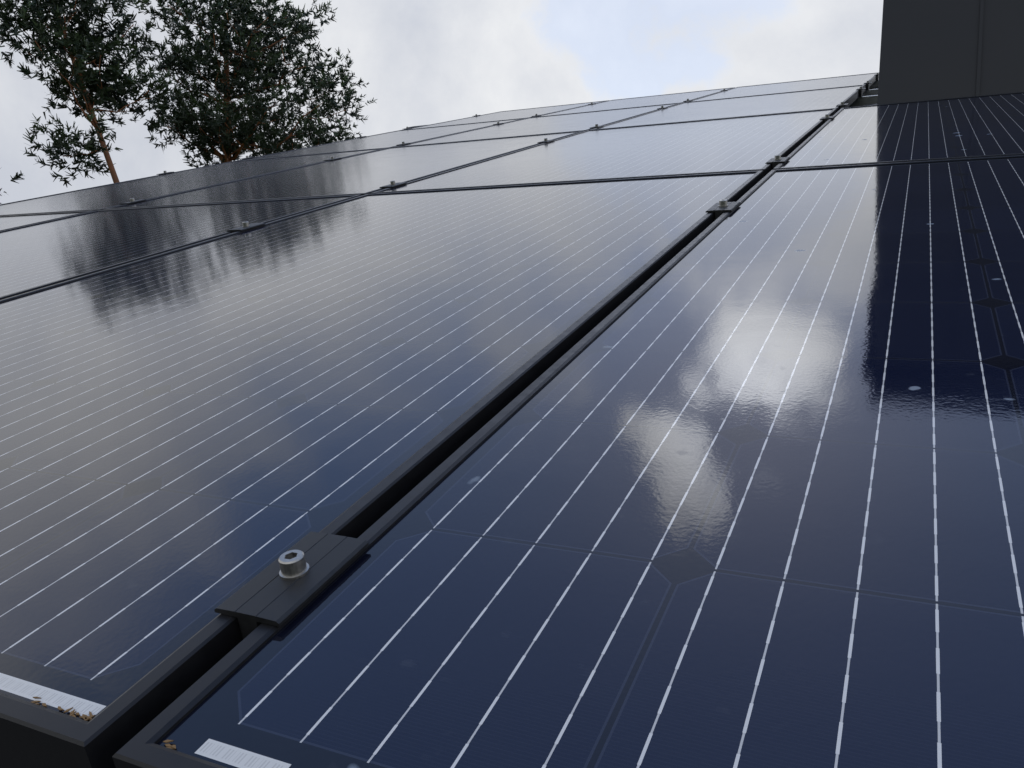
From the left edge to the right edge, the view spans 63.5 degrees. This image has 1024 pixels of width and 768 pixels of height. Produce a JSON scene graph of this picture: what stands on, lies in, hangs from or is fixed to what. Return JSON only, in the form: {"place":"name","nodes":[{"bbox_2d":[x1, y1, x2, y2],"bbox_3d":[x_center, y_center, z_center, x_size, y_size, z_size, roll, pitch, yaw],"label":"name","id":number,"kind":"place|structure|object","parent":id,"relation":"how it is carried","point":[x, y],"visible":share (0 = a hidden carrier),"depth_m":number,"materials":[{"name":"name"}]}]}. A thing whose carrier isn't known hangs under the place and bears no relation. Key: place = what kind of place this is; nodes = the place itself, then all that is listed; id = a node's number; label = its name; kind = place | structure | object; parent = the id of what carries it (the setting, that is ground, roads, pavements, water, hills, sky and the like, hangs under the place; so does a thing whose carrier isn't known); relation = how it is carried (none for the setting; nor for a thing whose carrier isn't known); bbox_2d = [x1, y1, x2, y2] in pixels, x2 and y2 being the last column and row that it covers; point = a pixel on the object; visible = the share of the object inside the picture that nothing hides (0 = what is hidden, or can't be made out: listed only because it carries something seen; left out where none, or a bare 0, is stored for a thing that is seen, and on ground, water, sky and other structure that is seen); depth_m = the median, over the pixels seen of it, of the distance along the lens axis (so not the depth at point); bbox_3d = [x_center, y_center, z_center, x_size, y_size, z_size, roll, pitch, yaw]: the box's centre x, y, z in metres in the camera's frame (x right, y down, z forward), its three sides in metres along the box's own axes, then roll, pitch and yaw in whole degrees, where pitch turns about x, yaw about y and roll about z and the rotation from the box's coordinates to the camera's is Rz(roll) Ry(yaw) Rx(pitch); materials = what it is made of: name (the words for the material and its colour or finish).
{"place":"outdoors","nodes":[
{"label":"outdoors","id":0,"kind":"place"},
{"bbox_2d":[0,0,882,203],"label":"sky","id":1,"kind":"structure","parent":0,"point":[423,62],"materials":[{"name":"white"}]},
{"label":"ground","id":2,"kind":"structure","parent":0,"visible":0},
{"bbox_2d":[0,168,24,203],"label":"tree","id":3,"kind":"object","parent":2,"relation":"on","point":[17,176],"visible":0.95,"depth_m":13.88,"materials":[{"name":"green plant"}]},
{"bbox_2d":[0,0,186,186],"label":"tree","id":4,"kind":"object","parent":2,"relation":"on","point":[80,44],"visible":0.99,"depth_m":12.58,"materials":[{"name":"green plant"}]},
{"bbox_2d":[122,0,376,167],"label":"tree","id":5,"kind":"object","parent":2,"relation":"on","point":[220,128],"visible":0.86,"depth_m":15.65,"materials":[{"name":"green plant"}]},
{"bbox_3d":[3.771,1.022,5.645,10.400,6.377,13.623,3,-5,26],"label":"house","id":6,"kind":"object","parent":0,"visible":0},
{"bbox_2d":[408,87,877,127],"bbox_3d":[2.354,-0.801,2.470,11.200,3.807,7.302,3,-5,26],"label":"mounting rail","id":7,"kind":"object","parent":6,"relation":"on","point":[424,125],"depth_m":7.22,"materials":[{"name":"metal"}]},
{"bbox_2d":[849,80,878,106],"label":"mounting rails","id":8,"kind":"object","parent":7,"relation":"on","point":[869,96],"visible":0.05,"depth_m":4.14,"materials":[{"name":"metal"}]},
{"bbox_2d":[0,210,94,230],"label":"solar panel","id":9,"kind":"object","parent":8,"relation":"on","point":[11,222],"visible":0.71,"depth_m":2.57,"materials":[{"name":"blue glass"}]},
{"bbox_2d":[119,198,145,204],"bbox_3d":[-1.236,-0.583,2.703,0.041,0.047,0.075,3,22,26],"label":"clamp","id":10,"kind":"object","parent":8,"relation":"attached to","point":[132,200],"visible":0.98,"depth_m":2.69,"materials":[{"name":"black metal"}]},
{"bbox_2d":[0,194,361,299],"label":"solar panel","id":11,"kind":"object","parent":8,"relation":"on","point":[42,254],"visible":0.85,"depth_m":1.92,"materials":[{"name":"blue glass"}]},
{"bbox_2d":[0,148,385,215],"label":"solar panel","id":12,"kind":"object","parent":8,"relation":"on","point":[102,197],"visible":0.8,"depth_m":3.37,"materials":[{"name":"blue glass"}]},
{"bbox_2d":[227,221,265,232],"bbox_3d":[-0.568,-0.325,1.779,0.041,0.047,0.075,3,22,26],"label":"clamp","id":13,"kind":"object","parent":8,"relation":"attached to","point":[246,225],"visible":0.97,"depth_m":1.77,"materials":[{"name":"black metal"}]},
{"bbox_2d":[214,532,368,638],"bbox_3d":[-0.112,0.111,0.436,0.041,0.047,0.075,3,22,26],"label":"clamp","id":14,"kind":"object","parent":8,"relation":"attached to","point":[285,586],"visible":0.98,"depth_m":0.42,"materials":[{"name":"black metal"}]},
{"bbox_2d":[103,131,582,209],"bbox_3d":[-0.484,-0.800,3.075,0.996,0.782,1.489,3,-5,26],"label":"solar panel","id":15,"kind":"object","parent":8,"relation":"on","point":[366,173],"visible":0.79,"depth_m":2.85,"materials":[{"name":"blue glass"}]},
{"bbox_2d":[236,118,524,160],"bbox_3d":[-0.696,-1.444,4.907,0.996,0.782,1.489,3,-5,26],"label":"solar panel","id":16,"kind":"object","parent":8,"relation":"on","point":[387,140],"visible":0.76,"depth_m":4.79,"materials":[{"name":"blue glass"}]},
{"bbox_2d":[0,170,763,767],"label":"solar panel","id":17,"kind":"object","parent":8,"relation":"on","point":[192,436],"visible":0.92,"depth_m":0.73,"materials":[{"name":"blue glass"}]},
{"bbox_2d":[31,697,175,749],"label":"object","id":18,"kind":"object","parent":17,"relation":"on","point":[91,716],"visible":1,"depth_m":0.35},
{"bbox_2d":[379,181,406,188],"bbox_3d":[-0.324,-0.533,2.267,0.041,0.047,0.075,3,22,26],"label":"clamp","id":19,"kind":"object","parent":8,"relation":"attached to","point":[392,184],"visible":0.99,"depth_m":2.25,"materials":[{"name":"black metal"}]},
{"bbox_2d":[403,100,608,129],"bbox_3d":[0.004,-2.037,6.302,0.996,0.782,1.489,3,-5,26],"label":"solar panel","id":20,"kind":"object","parent":8,"relation":"on","point":[513,114],"visible":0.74,"depth_m":6.23,"materials":[{"name":"blue glass"}]},
{"bbox_2d":[395,103,679,146],"bbox_3d":[0.216,-1.394,4.471,0.996,0.782,1.489,3,-5,26],"label":"solar panel","id":21,"kind":"object","parent":8,"relation":"on","point":[582,121],"visible":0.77,"depth_m":4.33,"materials":[{"name":"blue glass"}]},
{"bbox_2d":[538,138,553,143],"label":"clamp","id":22,"kind":"object","parent":8,"relation":"attached to","point":[544,141],"visible":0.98,"depth_m":3.16,"materials":[{"name":"black metal"}]},
{"bbox_2d":[112,155,1023,767],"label":"solar panel","id":23,"kind":"object","parent":8,"relation":"on","point":[740,485],"visible":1,"depth_m":0.42,"materials":[{"name":"blue glass"}]},
{"bbox_2d":[370,108,836,193],"bbox_3d":[0.428,-0.750,2.639,0.996,0.782,1.489,3,-5,26],"label":"solar panel","id":24,"kind":"object","parent":8,"relation":"on","point":[741,144],"visible":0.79,"depth_m":2.37,"materials":[{"name":"blue glass"}]},
{"bbox_2d":[530,87,734,117],"bbox_3d":[0.916,-1.987,5.866,0.996,0.782,1.489,3,-5,26],"label":"solar panel","id":25,"kind":"object","parent":8,"relation":"on","point":[645,101],"visible":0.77,"depth_m":5.79,"materials":[{"name":"blue glass"}]},
{"bbox_2d":[706,199,740,219],"bbox_3d":[0.344,-0.275,1.343,0.041,0.047,0.075,3,22,26],"label":"clamp","id":26,"kind":"object","parent":8,"relation":"attached to","point":[721,207],"visible":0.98,"depth_m":1.32,"materials":[{"name":"black metal"}]},
{"bbox_2d":[590,85,864,129],"bbox_3d":[1.128,-1.344,4.035,0.996,0.782,1.489,3,-5,26],"label":"solar panel","id":27,"kind":"object","parent":8,"relation":"on","point":[807,100],"visible":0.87,"depth_m":3.87,"materials":[{"name":"blue glass"}]},
{"bbox_2d":[765,155,789,169],"bbox_3d":[0.588,-0.482,1.831,0.041,0.047,0.075,3,22,26],"label":"clamp","id":28,"kind":"object","parent":8,"relation":"attached to","point":[776,160],"visible":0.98,"depth_m":1.81,"materials":[{"name":"black metal"}]},
{"bbox_2d":[687,72,878,101],"bbox_3d":[1.827,-1.937,5.430,0.996,0.782,1.489,3,-5,26],"label":"solar panel","id":29,"kind":"object","parent":8,"relation":"on","point":[812,84],"visible":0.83,"depth_m":5.33,"materials":[{"name":"blue glass"}]},
{"bbox_2d":[819,114,834,122],"bbox_3d":[1.043,-0.868,2.739,0.041,0.047,0.075,3,22,26],"label":"clamp","id":30,"kind":"object","parent":8,"relation":"attached to","point":[827,117],"visible":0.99,"depth_m":2.71,"materials":[{"name":"black metal"}]},
{"bbox_2d":[837,102,848,108],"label":"clamp","id":31,"kind":"object","parent":8,"relation":"attached to","point":[842,105],"visible":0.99,"depth_m":3.20,"materials":[{"name":"black metal"}]},
{"bbox_2d":[856,86,865,96],"bbox_3d":[1.743,-1.462,4.134,0.041,0.047,0.075,3,22,26],"label":"clamp","id":32,"kind":"object","parent":8,"relation":"attached to","point":[860,89],"visible":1,"depth_m":4.11,"materials":[{"name":"black metal"}]},
{"bbox_2d":[864,81,871,89],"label":"clamp","id":33,"kind":"object","parent":8,"relation":"attached to","point":[867,84],"visible":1,"depth_m":4.59,"materials":[{"name":"black metal"}]},
{"bbox_2d":[773,92,1023,169],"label":"solar panel","id":34,"kind":"object","parent":8,"relation":"on","point":[970,127],"visible":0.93,"depth_m":2.06,"materials":[{"name":"blue glass"}]},
{"bbox_2d":[877,0,1023,104],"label":"chimney","id":35,"kind":"object","parent":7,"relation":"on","point":[937,49],"visible":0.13,"depth_m":3.08,"materials":[{"name":"metal"}]}
]}

